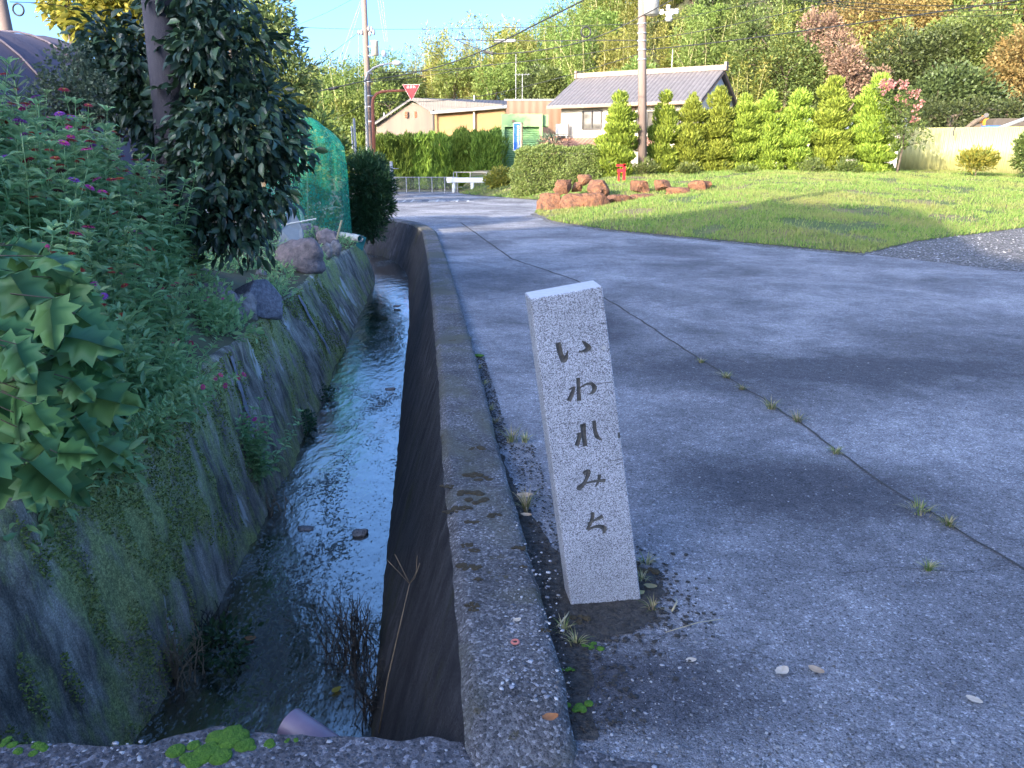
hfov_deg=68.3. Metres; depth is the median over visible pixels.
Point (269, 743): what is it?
moss cushion
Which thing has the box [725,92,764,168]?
conifer
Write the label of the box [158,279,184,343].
zinnia plant
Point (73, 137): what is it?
zinnia plant
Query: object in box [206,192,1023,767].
road
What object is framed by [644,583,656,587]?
fallen leaf
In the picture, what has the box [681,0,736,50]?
tree
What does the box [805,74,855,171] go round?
conifer
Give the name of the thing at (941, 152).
wall
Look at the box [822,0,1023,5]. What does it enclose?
cable
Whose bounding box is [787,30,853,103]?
tree
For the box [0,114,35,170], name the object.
zinnia plant
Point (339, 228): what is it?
stake
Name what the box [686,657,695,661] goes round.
dead leaf
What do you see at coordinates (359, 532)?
rock
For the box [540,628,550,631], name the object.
moss patch
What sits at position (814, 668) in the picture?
dead leaf
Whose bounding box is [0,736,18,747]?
moss cushion
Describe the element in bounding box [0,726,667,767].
concrete ledge
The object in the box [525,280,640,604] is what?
stone marker
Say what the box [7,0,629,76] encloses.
sky
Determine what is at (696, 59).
bamboo
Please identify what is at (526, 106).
annex
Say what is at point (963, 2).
bamboo
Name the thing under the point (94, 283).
zinnia plant
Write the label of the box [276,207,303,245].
plastic sheet
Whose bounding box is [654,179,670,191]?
boulder
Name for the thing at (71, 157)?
zinnia plant
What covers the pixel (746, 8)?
tree
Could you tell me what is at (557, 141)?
flowering shrub
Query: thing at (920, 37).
tree
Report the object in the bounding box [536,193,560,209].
boulder
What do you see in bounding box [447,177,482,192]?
guardrail
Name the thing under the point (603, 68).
bamboo
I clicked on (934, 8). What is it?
tree
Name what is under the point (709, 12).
cable
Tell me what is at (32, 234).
zinnia plant
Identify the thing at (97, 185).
zinnia plant
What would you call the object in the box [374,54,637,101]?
cable
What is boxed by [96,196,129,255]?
zinnia plant
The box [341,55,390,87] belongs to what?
bamboo
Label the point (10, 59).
zinnia plant
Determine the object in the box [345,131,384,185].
tall hedge
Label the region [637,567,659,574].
moss cushion
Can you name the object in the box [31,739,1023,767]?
pebbles
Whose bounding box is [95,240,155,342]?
zinnia plant
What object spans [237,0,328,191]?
tree
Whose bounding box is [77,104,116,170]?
zinnia plant
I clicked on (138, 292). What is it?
zinnia plant
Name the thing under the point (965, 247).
gravel stones
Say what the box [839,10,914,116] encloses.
tree
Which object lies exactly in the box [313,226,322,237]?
rock
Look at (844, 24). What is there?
cable
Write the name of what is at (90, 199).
zinnia plant
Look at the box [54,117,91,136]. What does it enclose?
zinnia plant
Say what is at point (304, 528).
rock
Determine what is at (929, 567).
weed tuft
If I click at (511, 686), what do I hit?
pebbles
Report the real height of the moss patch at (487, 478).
0.009 m
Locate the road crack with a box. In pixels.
[843,564,1013,572]
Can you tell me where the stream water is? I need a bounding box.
[131,253,408,744]
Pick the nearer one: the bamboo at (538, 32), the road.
the road
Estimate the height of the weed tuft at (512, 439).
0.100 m
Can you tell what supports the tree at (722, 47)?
on the ground at (680, 6)
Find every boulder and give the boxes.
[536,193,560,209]
[553,179,571,194]
[559,193,583,208]
[571,182,581,191]
[577,174,591,185]
[582,193,609,207]
[587,179,609,195]
[607,194,633,202]
[630,180,649,192]
[630,193,653,198]
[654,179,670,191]
[665,187,690,194]
[688,180,711,190]
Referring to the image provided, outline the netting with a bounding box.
[266,117,351,233]
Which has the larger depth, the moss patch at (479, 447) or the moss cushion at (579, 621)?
the moss patch at (479, 447)
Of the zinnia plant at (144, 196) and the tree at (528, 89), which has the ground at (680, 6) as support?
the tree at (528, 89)
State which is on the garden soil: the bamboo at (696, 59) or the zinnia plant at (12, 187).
the zinnia plant at (12, 187)
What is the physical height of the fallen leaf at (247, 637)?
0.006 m
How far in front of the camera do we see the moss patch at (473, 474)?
3.62 m
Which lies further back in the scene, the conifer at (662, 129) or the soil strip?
the conifer at (662, 129)
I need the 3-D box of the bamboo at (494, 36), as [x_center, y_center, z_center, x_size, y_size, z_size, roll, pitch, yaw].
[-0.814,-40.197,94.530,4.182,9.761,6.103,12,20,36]
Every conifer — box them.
[593,88,640,176]
[647,88,680,172]
[672,91,709,171]
[696,84,737,171]
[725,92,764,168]
[749,88,787,170]
[775,86,819,170]
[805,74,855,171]
[841,71,907,171]
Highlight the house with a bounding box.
[546,61,736,166]
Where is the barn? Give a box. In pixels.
[375,95,506,144]
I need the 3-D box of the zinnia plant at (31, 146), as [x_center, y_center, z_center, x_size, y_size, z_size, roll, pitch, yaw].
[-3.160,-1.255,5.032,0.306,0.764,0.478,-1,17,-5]
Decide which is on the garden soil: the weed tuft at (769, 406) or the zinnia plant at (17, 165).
the zinnia plant at (17, 165)
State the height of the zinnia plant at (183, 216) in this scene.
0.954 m
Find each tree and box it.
[29,0,144,54]
[59,0,327,275]
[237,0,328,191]
[258,79,334,184]
[297,103,355,205]
[305,90,342,113]
[313,68,361,107]
[317,94,382,134]
[323,80,405,155]
[356,82,396,121]
[370,63,413,111]
[373,66,408,114]
[386,67,430,109]
[389,66,414,83]
[420,64,444,87]
[427,52,479,98]
[466,58,520,99]
[468,57,511,99]
[489,26,537,62]
[503,45,555,93]
[507,61,554,98]
[512,58,557,98]
[531,64,568,98]
[580,28,624,71]
[582,6,623,57]
[621,55,659,69]
[636,8,685,60]
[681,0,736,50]
[683,0,731,53]
[700,37,742,85]
[717,0,780,61]
[717,0,829,109]
[763,63,802,94]
[768,0,814,42]
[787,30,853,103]
[796,5,894,111]
[801,43,870,86]
[805,90,850,117]
[816,0,962,55]
[831,0,885,29]
[843,0,910,49]
[855,18,976,115]
[892,0,952,31]
[900,10,969,69]
[901,91,1023,127]
[903,56,1015,125]
[913,3,995,125]
[924,0,1022,92]
[971,0,1023,39]
[980,23,1023,109]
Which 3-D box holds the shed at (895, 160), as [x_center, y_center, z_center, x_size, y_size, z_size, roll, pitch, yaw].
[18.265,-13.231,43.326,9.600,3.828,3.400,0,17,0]
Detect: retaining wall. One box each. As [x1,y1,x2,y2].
[0,244,374,746]
[213,214,576,767]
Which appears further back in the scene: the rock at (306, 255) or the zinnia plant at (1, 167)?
the rock at (306, 255)
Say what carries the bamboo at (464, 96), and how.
on the ground at (680, 6)
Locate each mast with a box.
[351,126,354,179]
[353,118,356,159]
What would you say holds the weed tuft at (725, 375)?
on the road
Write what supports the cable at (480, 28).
attached to the utility pole at (645, 6)
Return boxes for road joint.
[461,223,1023,569]
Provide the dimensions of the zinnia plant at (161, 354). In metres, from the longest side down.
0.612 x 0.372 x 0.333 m
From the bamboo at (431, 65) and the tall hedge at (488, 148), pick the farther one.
the bamboo at (431, 65)
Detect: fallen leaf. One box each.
[244,636,255,639]
[331,686,340,691]
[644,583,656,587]
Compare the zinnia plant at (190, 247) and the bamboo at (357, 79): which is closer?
the zinnia plant at (190, 247)
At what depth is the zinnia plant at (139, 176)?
6.91 m
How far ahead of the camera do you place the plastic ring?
2.36 m
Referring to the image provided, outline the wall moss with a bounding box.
[0,274,350,744]
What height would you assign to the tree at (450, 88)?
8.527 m
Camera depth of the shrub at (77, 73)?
6.97 m
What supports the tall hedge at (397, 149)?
on the ground at (680, 6)
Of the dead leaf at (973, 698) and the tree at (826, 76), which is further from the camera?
the tree at (826, 76)
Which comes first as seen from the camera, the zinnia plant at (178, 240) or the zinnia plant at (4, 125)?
the zinnia plant at (4, 125)
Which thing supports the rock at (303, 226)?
on the garden soil
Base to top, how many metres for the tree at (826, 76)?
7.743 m
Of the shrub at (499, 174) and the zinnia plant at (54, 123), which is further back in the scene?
the shrub at (499, 174)
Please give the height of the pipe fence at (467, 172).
0.988 m
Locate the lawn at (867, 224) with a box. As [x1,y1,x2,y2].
[461,168,1023,251]
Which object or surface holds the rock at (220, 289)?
on the garden soil
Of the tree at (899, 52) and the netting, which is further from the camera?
the tree at (899, 52)
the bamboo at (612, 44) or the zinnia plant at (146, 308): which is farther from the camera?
the bamboo at (612, 44)
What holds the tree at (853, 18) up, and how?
on the ground at (680, 6)
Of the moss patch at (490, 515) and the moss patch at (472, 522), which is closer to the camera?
the moss patch at (472, 522)
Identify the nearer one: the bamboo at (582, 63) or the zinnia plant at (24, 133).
the zinnia plant at (24, 133)
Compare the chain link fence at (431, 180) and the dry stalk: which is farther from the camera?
the chain link fence at (431, 180)
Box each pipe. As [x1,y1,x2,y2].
[277,708,338,736]
[281,218,315,225]
[339,232,362,241]
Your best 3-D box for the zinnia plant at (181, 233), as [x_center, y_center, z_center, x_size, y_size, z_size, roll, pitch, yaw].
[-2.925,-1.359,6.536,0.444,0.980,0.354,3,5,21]
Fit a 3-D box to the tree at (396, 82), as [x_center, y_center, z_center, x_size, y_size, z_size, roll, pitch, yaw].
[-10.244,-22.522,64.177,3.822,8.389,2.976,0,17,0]
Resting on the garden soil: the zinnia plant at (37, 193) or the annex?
the zinnia plant at (37, 193)
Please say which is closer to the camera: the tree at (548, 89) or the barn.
the barn
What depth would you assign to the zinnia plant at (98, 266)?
4.38 m
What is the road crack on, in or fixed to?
on the road
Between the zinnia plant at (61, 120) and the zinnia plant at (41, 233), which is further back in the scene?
the zinnia plant at (61, 120)
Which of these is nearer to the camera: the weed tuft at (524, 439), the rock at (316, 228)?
the weed tuft at (524, 439)
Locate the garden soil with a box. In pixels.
[3,225,355,428]
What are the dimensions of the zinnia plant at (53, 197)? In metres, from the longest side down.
0.954 x 0.433 x 0.345 m
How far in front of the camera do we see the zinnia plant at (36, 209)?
4.35 m
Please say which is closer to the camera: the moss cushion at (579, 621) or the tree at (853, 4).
the moss cushion at (579, 621)
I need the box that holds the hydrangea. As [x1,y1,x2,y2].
[0,236,144,513]
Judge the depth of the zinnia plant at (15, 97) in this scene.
6.67 m
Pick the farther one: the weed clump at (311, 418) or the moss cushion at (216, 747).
the weed clump at (311, 418)
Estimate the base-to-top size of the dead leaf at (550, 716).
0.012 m
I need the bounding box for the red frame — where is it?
[616,164,625,180]
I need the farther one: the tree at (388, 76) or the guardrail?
the tree at (388, 76)
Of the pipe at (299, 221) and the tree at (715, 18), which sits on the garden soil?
the pipe at (299, 221)
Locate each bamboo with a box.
[292,56,340,98]
[303,47,372,180]
[312,55,362,105]
[337,53,370,88]
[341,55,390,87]
[348,48,382,84]
[369,47,406,75]
[374,46,421,78]
[403,42,434,97]
[406,54,427,73]
[418,19,466,98]
[419,28,450,97]
[431,56,472,98]
[448,33,473,90]
[459,47,487,94]
[460,62,493,99]
[463,43,486,91]
[464,11,519,99]
[481,18,519,97]
[493,34,535,98]
[500,37,532,98]
[505,21,532,55]
[508,30,537,98]
[517,7,557,64]
[522,15,552,45]
[530,19,559,59]
[537,0,585,62]
[539,25,561,65]
[544,9,590,90]
[546,0,591,72]
[546,6,603,85]
[553,0,592,52]
[557,0,585,48]
[584,0,622,53]
[584,0,633,53]
[593,27,626,71]
[602,29,637,66]
[604,16,637,69]
[611,8,667,70]
[621,0,637,29]
[626,0,649,33]
[646,0,670,48]
[651,7,691,68]
[664,0,683,8]
[664,12,718,67]
[669,0,712,66]
[698,0,749,94]
[716,0,741,45]
[721,50,778,102]
[744,36,809,105]
[760,2,809,94]
[770,0,825,60]
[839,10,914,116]
[940,0,973,17]
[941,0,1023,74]
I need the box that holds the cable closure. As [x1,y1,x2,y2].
[494,39,515,42]
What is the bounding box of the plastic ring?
[511,639,519,644]
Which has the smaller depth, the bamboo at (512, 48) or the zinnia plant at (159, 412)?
the zinnia plant at (159, 412)
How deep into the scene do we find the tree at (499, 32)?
88.42 m
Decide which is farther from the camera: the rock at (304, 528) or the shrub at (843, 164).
the shrub at (843, 164)
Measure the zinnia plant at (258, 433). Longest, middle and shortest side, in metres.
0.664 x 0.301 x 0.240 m
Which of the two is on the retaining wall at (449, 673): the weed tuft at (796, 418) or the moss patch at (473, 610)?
the moss patch at (473, 610)
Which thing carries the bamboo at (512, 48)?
on the ground at (680, 6)
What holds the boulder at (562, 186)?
on the lawn at (867, 224)
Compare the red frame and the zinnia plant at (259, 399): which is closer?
the zinnia plant at (259, 399)
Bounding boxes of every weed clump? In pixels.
[187,611,264,675]
[300,406,317,434]
[318,383,335,401]
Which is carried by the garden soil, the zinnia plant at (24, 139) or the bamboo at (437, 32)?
the zinnia plant at (24, 139)
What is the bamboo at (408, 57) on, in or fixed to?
on the ground at (680, 6)
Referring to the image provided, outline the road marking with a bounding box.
[402,200,473,201]
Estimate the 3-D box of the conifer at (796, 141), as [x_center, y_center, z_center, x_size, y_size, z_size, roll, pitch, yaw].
[12.130,-10.758,32.182,1.933,3.627,1.865,0,17,-1]
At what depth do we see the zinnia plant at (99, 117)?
6.27 m
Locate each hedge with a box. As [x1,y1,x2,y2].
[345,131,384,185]
[379,129,419,188]
[409,129,455,188]
[447,124,471,188]
[463,126,509,173]
[506,142,606,197]
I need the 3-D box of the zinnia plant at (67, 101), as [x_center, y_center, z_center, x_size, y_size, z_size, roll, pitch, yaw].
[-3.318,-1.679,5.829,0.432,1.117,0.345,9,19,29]
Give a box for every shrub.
[8,38,119,142]
[337,143,399,245]
[482,165,516,188]
[534,131,560,145]
[537,135,570,153]
[629,156,661,175]
[674,160,702,174]
[732,162,758,172]
[795,155,829,172]
[833,156,864,173]
[954,143,1001,175]
[1008,130,1023,172]
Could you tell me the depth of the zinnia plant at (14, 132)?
4.55 m
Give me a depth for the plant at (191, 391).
4.46 m
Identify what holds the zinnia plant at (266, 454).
attached to the retaining wall at (43, 626)
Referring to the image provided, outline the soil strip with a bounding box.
[480,376,599,739]
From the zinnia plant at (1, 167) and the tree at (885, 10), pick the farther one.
the tree at (885, 10)
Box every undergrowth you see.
[2,170,230,552]
[91,222,357,364]
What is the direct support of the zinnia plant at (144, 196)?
on the garden soil
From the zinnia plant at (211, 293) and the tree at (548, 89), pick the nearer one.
the zinnia plant at (211, 293)
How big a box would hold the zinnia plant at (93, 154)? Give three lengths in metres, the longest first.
0.931 x 0.610 x 0.392 m
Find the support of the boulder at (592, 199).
on the lawn at (867, 224)
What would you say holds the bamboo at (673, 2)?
on the ground at (680, 6)
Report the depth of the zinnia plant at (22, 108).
5.89 m
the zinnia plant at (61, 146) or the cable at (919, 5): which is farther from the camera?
the cable at (919, 5)
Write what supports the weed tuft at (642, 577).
on the soil patch at (601, 610)
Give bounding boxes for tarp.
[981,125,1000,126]
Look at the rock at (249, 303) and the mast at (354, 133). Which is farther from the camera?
the mast at (354, 133)
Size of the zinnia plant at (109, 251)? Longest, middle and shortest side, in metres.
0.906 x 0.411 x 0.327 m
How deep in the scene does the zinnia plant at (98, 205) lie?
4.78 m
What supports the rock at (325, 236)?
on the garden soil
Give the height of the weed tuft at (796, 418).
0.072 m
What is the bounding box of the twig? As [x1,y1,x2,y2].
[667,619,721,631]
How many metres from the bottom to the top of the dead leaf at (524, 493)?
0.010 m
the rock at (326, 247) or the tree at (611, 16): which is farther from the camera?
the tree at (611, 16)
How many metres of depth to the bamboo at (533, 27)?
98.78 m
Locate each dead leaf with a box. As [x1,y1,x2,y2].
[517,492,532,496]
[542,713,558,720]
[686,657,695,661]
[775,666,788,673]
[808,665,824,672]
[966,695,982,702]
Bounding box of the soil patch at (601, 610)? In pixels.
[533,555,664,640]
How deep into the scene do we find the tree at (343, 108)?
60.82 m
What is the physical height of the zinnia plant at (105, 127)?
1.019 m
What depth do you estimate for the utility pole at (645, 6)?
30.45 m
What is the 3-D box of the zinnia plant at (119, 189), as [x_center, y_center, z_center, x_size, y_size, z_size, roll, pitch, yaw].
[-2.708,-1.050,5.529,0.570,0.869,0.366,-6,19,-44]
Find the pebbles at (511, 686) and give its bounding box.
[499,482,570,705]
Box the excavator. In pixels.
[966,113,988,126]
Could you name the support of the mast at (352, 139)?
on the road
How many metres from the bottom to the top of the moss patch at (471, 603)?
0.006 m
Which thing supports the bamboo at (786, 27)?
on the ground at (680, 6)
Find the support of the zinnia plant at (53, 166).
on the garden soil
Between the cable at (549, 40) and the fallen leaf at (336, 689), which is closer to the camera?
the fallen leaf at (336, 689)
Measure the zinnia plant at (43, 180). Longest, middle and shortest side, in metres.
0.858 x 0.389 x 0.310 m
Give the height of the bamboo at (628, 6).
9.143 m
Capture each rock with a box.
[196,281,242,320]
[234,279,282,319]
[237,292,257,320]
[255,269,266,274]
[275,237,325,273]
[297,526,313,530]
[300,223,313,237]
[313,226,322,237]
[316,228,338,243]
[321,242,331,257]
[330,240,341,256]
[352,529,367,536]
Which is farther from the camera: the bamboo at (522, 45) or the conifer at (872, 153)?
the bamboo at (522, 45)
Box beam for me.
[999,117,1023,126]
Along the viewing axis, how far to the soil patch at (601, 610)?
2.70 m
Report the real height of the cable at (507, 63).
0.519 m
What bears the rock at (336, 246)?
on the retaining wall at (43, 626)
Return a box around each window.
[582,110,601,129]
[635,111,655,132]
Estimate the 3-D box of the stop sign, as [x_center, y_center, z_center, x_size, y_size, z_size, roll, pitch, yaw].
[-5.398,-11.345,35.180,2.406,4.850,0.220,0,17,1]
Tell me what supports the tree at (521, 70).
on the ground at (680, 6)
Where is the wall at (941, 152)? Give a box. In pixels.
[896,127,1023,174]
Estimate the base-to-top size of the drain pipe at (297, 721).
0.163 m
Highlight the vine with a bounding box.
[289,130,341,228]
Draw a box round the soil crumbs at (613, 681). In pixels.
[477,357,646,734]
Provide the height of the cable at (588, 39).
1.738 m
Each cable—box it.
[19,2,100,10]
[285,24,623,29]
[316,0,583,91]
[370,45,637,72]
[371,64,491,81]
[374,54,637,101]
[454,39,636,40]
[493,0,671,53]
[646,0,765,23]
[646,0,838,39]
[646,0,1017,49]
[802,0,1021,16]
[808,0,1023,10]
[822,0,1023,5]
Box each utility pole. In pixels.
[0,0,12,29]
[141,0,198,271]
[357,0,385,152]
[637,0,678,174]
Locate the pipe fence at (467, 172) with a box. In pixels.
[453,172,486,184]
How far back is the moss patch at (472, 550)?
2.92 m
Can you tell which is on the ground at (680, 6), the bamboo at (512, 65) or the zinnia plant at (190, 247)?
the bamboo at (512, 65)
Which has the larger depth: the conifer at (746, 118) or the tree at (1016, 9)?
the tree at (1016, 9)
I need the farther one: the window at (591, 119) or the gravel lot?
the window at (591, 119)
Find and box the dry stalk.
[378,555,419,732]
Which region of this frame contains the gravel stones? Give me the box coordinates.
[885,229,1023,270]
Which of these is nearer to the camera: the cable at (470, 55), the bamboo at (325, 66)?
the cable at (470, 55)
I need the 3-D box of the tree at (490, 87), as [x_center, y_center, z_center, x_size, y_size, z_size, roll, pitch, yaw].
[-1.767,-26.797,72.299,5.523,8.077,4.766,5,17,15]
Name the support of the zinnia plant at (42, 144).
on the garden soil
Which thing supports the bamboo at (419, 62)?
on the ground at (680, 6)
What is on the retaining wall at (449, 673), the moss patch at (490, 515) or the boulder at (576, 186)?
the moss patch at (490, 515)
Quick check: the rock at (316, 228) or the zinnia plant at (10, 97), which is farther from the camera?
the rock at (316, 228)
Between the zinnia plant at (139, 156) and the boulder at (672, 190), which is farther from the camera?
the boulder at (672, 190)
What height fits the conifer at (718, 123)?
3.776 m
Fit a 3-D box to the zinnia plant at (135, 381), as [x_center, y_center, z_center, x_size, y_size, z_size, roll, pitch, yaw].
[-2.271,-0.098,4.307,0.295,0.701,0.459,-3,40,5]
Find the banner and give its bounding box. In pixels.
[513,123,522,149]
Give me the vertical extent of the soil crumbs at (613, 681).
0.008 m
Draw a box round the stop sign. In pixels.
[371,84,419,153]
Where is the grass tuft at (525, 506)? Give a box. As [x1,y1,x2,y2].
[511,484,539,512]
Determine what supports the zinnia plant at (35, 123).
on the garden soil
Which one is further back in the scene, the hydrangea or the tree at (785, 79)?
the tree at (785, 79)
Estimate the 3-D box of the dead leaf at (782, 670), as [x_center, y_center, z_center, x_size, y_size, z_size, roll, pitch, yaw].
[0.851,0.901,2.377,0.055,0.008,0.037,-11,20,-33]
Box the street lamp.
[364,61,400,149]
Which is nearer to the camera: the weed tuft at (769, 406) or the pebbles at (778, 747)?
the pebbles at (778, 747)
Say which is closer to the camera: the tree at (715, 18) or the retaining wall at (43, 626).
the retaining wall at (43, 626)
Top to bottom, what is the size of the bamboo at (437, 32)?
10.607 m
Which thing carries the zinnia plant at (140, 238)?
on the garden soil
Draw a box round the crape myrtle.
[871,77,933,172]
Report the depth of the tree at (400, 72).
89.29 m
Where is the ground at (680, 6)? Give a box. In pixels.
[245,0,1023,191]
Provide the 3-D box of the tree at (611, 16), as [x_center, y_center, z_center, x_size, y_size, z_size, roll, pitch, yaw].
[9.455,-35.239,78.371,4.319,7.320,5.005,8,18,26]
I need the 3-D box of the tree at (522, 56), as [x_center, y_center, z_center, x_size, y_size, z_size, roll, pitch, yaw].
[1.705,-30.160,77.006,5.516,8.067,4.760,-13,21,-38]
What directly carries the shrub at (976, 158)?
on the lawn at (867, 224)
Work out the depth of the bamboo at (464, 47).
94.12 m
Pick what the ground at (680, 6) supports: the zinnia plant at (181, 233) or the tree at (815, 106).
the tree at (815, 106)
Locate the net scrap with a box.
[356,234,365,250]
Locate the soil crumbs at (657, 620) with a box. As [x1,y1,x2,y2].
[528,534,726,708]
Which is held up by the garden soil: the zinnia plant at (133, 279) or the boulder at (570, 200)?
the zinnia plant at (133, 279)
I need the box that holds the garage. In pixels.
[501,114,547,167]
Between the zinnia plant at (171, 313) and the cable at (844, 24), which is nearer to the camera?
the zinnia plant at (171, 313)
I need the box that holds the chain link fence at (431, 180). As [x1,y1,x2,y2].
[393,177,457,192]
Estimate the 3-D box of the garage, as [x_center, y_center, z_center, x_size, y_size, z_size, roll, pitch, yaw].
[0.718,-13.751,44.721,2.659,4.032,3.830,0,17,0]
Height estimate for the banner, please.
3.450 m
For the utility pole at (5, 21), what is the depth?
18.15 m
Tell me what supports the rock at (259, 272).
on the garden soil
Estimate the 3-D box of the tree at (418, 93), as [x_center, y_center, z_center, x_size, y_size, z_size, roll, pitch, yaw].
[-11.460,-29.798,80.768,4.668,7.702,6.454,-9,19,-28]
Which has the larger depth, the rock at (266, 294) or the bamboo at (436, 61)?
the bamboo at (436, 61)
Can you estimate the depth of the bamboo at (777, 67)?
62.22 m
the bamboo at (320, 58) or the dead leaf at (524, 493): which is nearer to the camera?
the dead leaf at (524, 493)
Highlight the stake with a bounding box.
[336,220,342,239]
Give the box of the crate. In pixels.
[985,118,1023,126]
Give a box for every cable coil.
[12,3,24,15]
[580,26,590,37]
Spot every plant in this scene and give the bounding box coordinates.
[0,56,23,141]
[0,56,38,118]
[0,73,44,126]
[0,81,17,176]
[0,84,17,148]
[0,89,43,167]
[0,94,21,171]
[0,94,51,149]
[0,102,45,167]
[0,104,35,238]
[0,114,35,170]
[0,116,13,224]
[0,118,64,242]
[0,128,37,227]
[0,132,51,189]
[0,138,19,232]
[0,153,29,232]
[0,155,53,235]
[0,164,21,237]
[0,171,74,242]
[0,177,64,252]
[0,197,90,251]
[0,215,11,244]
[1,131,100,253]
[3,94,70,192]
[4,234,116,320]
[5,178,82,267]
[6,223,30,238]
[7,88,59,142]
[7,89,55,146]
[8,97,69,199]
[10,164,86,248]
[11,163,56,228]
[13,138,114,259]
[15,156,96,277]
[17,157,71,251]
[22,131,48,217]
[22,136,57,189]
[23,148,74,223]
[24,95,96,231]
[28,133,89,267]
[30,139,93,244]
[30,168,109,260]
[30,229,80,260]
[31,129,95,200]
[34,124,93,158]
[40,168,98,278]
[40,218,100,275]
[43,111,109,221]
[43,184,105,282]
[45,142,94,202]
[45,151,126,282]
[46,152,157,257]
[46,156,86,234]
[50,251,109,314]
[51,177,147,312]
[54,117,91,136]
[54,143,109,232]
[54,168,108,274]
[57,88,109,196]
[57,117,92,162]
[63,224,107,283]
[64,115,132,234]
[64,227,142,318]
[65,215,145,333]
[66,121,131,229]
[66,144,139,258]
[70,155,122,265]
[71,197,132,263]
[74,107,95,140]
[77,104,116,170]
[81,104,128,195]
[81,260,93,276]
[86,146,161,251]
[86,271,117,376]
[89,115,123,199]
[89,250,130,373]
[90,177,128,261]
[91,133,145,242]
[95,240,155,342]
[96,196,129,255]
[100,151,125,257]
[100,292,168,394]
[101,177,179,288]
[101,303,154,407]
[102,267,140,336]
[104,148,153,241]
[107,400,176,440]
[111,301,155,381]
[113,164,164,284]
[115,215,168,362]
[116,149,154,214]
[116,325,145,381]
[118,155,159,232]
[119,395,191,435]
[120,169,168,222]
[121,229,144,276]
[125,248,158,315]
[129,153,150,197]
[129,247,195,362]
[130,159,164,242]
[131,149,168,249]
[134,160,204,253]
[134,176,182,286]
[137,184,211,279]
[139,385,161,401]
[141,328,185,388]
[143,187,187,292]
[147,320,222,395]
[150,169,200,277]
[151,286,191,330]
[151,331,197,384]
[154,615,210,693]
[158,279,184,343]
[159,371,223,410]
[161,188,197,268]
[161,331,196,371]
[162,204,194,276]
[162,295,186,342]
[171,369,245,408]
[172,215,200,272]
[184,220,205,268]
[187,274,227,335]
[193,600,229,638]
[203,275,219,317]
[203,294,229,332]
[235,416,266,464]
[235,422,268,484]
[239,397,270,469]
[239,405,251,453]
[239,405,265,472]
[244,418,259,463]
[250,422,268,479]
[256,408,302,478]
[264,486,291,515]
[279,583,380,674]
[347,650,385,729]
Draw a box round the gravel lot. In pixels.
[869,229,1023,271]
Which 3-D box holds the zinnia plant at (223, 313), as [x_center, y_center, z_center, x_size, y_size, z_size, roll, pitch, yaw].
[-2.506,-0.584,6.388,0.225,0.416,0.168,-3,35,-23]
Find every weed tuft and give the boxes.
[501,423,527,442]
[518,432,532,442]
[552,615,576,633]
[561,629,591,645]
[638,552,661,564]
[638,570,651,581]
[638,594,668,612]
[715,371,731,377]
[757,396,784,411]
[787,408,815,422]
[820,445,845,454]
[892,495,942,515]
[914,557,944,571]
[935,514,961,527]
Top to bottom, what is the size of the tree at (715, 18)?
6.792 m
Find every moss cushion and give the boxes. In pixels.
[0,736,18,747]
[13,741,48,756]
[165,724,254,767]
[248,738,275,750]
[284,738,298,742]
[562,667,574,671]
[567,700,593,712]
[569,615,590,624]
[581,641,604,650]
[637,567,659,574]
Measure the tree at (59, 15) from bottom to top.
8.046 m
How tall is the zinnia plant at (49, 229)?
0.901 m
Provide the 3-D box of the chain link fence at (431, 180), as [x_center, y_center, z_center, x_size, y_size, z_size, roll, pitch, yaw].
[-4.503,-9.800,37.254,3.686,0.804,0.054,0,17,0]
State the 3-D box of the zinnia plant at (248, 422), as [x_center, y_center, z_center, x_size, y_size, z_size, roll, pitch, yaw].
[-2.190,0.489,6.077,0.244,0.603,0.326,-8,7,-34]
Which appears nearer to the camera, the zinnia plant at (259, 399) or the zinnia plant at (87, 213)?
the zinnia plant at (87, 213)
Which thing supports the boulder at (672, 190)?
on the lawn at (867, 224)
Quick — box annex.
[504,99,560,151]
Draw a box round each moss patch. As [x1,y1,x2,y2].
[440,484,454,488]
[442,510,458,513]
[451,505,472,510]
[455,562,482,570]
[456,490,484,495]
[461,542,473,547]
[462,472,483,477]
[464,497,489,504]
[464,520,479,523]
[464,601,479,607]
[468,445,485,449]
[468,548,480,552]
[468,607,478,611]
[474,476,493,480]
[486,513,501,517]
[511,546,525,550]
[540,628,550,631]
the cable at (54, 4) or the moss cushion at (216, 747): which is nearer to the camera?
the moss cushion at (216, 747)
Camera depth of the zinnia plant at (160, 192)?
6.85 m
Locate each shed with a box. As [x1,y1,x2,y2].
[0,30,156,195]
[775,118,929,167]
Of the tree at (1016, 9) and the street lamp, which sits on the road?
the street lamp

